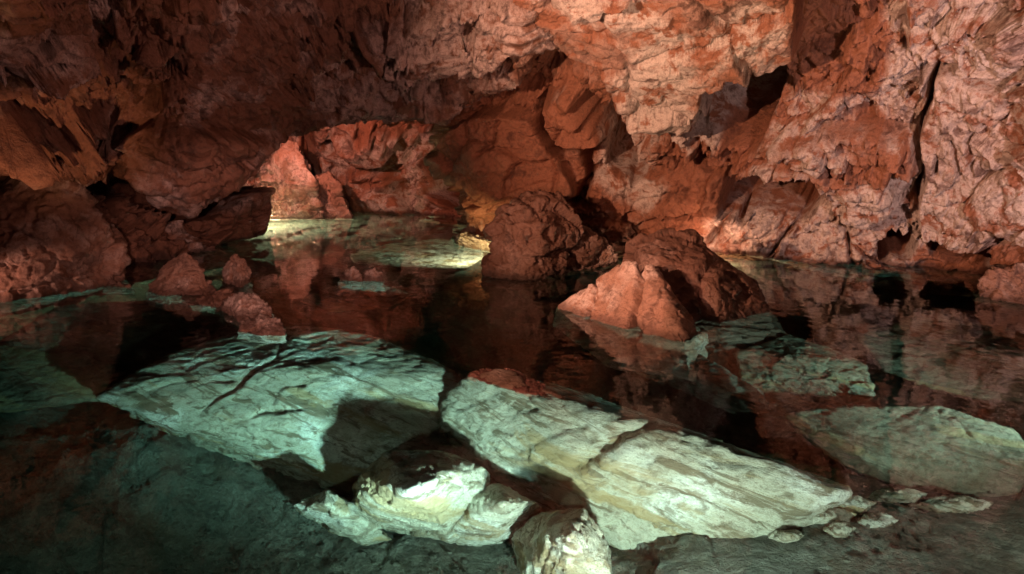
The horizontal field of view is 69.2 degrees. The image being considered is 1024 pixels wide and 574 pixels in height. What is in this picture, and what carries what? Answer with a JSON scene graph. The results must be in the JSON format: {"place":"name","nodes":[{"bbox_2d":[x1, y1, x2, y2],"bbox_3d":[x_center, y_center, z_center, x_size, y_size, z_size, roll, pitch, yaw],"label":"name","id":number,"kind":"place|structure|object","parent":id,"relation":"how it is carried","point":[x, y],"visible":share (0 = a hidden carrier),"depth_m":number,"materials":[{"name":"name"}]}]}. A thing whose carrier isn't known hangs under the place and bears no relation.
{"place":"outdoors","nodes":[
{"label":"outdoors","id":0,"kind":"place"},
{"bbox_2d":[85,175,275,263],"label":"cave low wall","id":1,"kind":"structure","parent":0,"point":[152,234],"depth_m":15.64,"materials":[{"name":"brown stone"}]},
{"bbox_2d":[0,0,555,218],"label":"cave overhang","id":2,"kind":"object","parent":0,"point":[190,109],"visible":0.98,"depth_m":10.95,"materials":[{"name":"brown stone"}]},
{"bbox_2d":[255,132,333,179],"bbox_3d":[0.984,-1.772,8.909,31.658,11.163,35.637,0,12,0],"label":"rock","id":3,"kind":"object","parent":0,"point":[313,154],"depth_m":22.95,"materials":[{"name":"brown stone"}]},
{"bbox_2d":[244,120,461,219],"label":"cave recess wall","id":4,"kind":"structure","parent":0,"point":[379,167],"depth_m":22.13,"materials":[{"name":"brown stone"}]},
{"bbox_2d":[0,212,1023,573],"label":"water","id":5,"kind":"structure","parent":0,"point":[838,418],"depth_m":6.40,"materials":[{"name":"clear liquid"}]},
{"bbox_2d":[108,281,131,286],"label":"rock","id":6,"kind":"object","parent":5,"relation":"in","point":[119,283],"visible":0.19,"depth_m":12.09,"materials":[{"name":"brown stone"}]},
{"bbox_2d":[257,140,324,219],"bbox_3d":[-6.518,-2.805,21.187,2.531,2.768,2.310,0,12,0],"label":"recess rock","id":7,"kind":"object","parent":5,"relation":"in","point":[288,176],"visible":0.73,"depth_m":20.39,"materials":[{"name":"brown stone"}]},
{"bbox_2d":[315,171,353,218],"bbox_3d":[-5.147,-2.465,21.477,1.323,1.798,1.510,0,12,0],"label":"recess rock","id":8,"kind":"object","parent":5,"relation":"in","point":[334,200],"visible":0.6,"depth_m":20.93,"materials":[{"name":"brown stone"}]},
{"bbox_2d":[340,266,362,281],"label":"rock","id":9,"kind":"object","parent":5,"relation":"in","point":[352,273],"visible":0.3,"depth_m":12.54,"materials":[{"name":"brown stone"}]},
{"bbox_2d":[363,267,383,281],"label":"rock","id":10,"kind":"object","parent":5,"relation":"in","point":[372,274],"visible":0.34,"depth_m":12.54,"materials":[{"name":"brown stone"}]},
{"bbox_2d":[577,233,618,269],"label":"rock","id":11,"kind":"object","parent":5,"relation":"in","point":[607,256],"visible":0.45,"depth_m":13.70,"materials":[{"name":"brown stone"}]},
{"bbox_2d":[977,263,1023,303],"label":"rock","id":12,"kind":"object","parent":5,"relation":"in","point":[1004,284],"visible":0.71,"depth_m":11.08,"materials":[{"name":"brown stone"}]},
{"bbox_2d":[423,0,1023,275],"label":"cave wall","id":13,"kind":"structure","parent":0,"point":[871,134],"depth_m":12.45,"materials":[{"name":"brown stone"}]},
{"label":"lake bed","id":14,"kind":"structure","parent":0,"visible":0},
{"bbox_2d":[0,176,131,301],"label":"boulder","id":15,"kind":"object","parent":14,"relation":"on","point":[62,237],"visible":0.74,"depth_m":11.31,"materials":[{"name":"brown stone"}]},
{"bbox_2d":[148,252,216,295],"bbox_3d":[-5.270,0.636,11.788,1.092,2.281,2.336,-10,15,-38],"label":"rock","id":16,"kind":"object","parent":14,"relation":"on","point":[182,273],"visible":0.27,"depth_m":11.64,"materials":[{"name":"brown stone"}]},
{"bbox_2d":[188,288,233,306],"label":"rock","id":17,"kind":"object","parent":14,"relation":"on","point":[215,298],"visible":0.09,"depth_m":10.96,"materials":[{"name":"brown stone"}]},
{"bbox_2d":[221,253,251,287],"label":"rock","id":18,"kind":"object","parent":14,"relation":"on","point":[236,270],"visible":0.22,"depth_m":12.29,"materials":[{"name":"brown stone"}]},
{"bbox_2d":[220,292,272,323],"bbox_3d":[-3.633,1.101,10.290,0.748,1.934,2.249,-5,13,-22],"label":"rock","id":19,"kind":"object","parent":14,"relation":"on","point":[241,306],"visible":0.14,"depth_m":10.21,"materials":[{"name":"brown stone"}]},
{"bbox_2d":[238,314,285,335],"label":"rock","id":20,"kind":"object","parent":14,"relation":"on","point":[262,325],"visible":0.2,"depth_m":9.43,"materials":[{"name":"brown stone"}]},
{"bbox_2d":[468,368,564,399],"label":"submerged slab","id":21,"kind":"structure","parent":14,"relation":"on","point":[513,379],"depth_m":7.44,"materials":[{"name":"stone"}]},
{"bbox_2d":[481,190,602,279],"bbox_3d":[0.879,-0.775,13.971,1.772,2.171,3.732,6,14,28],"label":"boulder","id":22,"kind":"object","parent":14,"relation":"on","point":[530,235],"visible":0.74,"depth_m":12.92,"materials":[{"name":"brown stone"}]},
{"bbox_2d":[621,228,769,323],"bbox_3d":[2.936,0.421,10.890,2.235,2.282,5.613,0,12,0],"label":"boulder","id":23,"kind":"object","parent":14,"relation":"on","point":[703,280],"visible":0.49,"depth_m":10.50,"materials":[{"name":"brown stone"}]},
{"bbox_3d":[-1.998,0.117,16.344,2.868,1.305,4.065,0,12,0],"label":"submerged slab","id":24,"kind":"object","parent":14,"relation":"on","visible":0},
{"bbox_2d":[450,232,490,251],"bbox_3d":[-0.922,-0.814,16.425,0.908,0.926,2.552,-9,15,-38],"label":"shore ledge","id":25,"kind":"object","parent":24,"relation":"on","point":[467,240],"visible":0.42,"depth_m":15.81,"materials":[{"name":"stone"}]},
{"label":"submerged slab","id":26,"kind":"object","parent":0,"visible":0},
{"bbox_2d":[558,261,697,341],"bbox_3d":[1.478,0.478,10.203,1.880,1.687,3.893,-7,14,-28],"label":"boulder","id":27,"kind":"object","parent":26,"relation":"on","point":[626,295],"visible":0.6,"depth_m":9.70,"materials":[{"name":"brown stone"}]}
]}

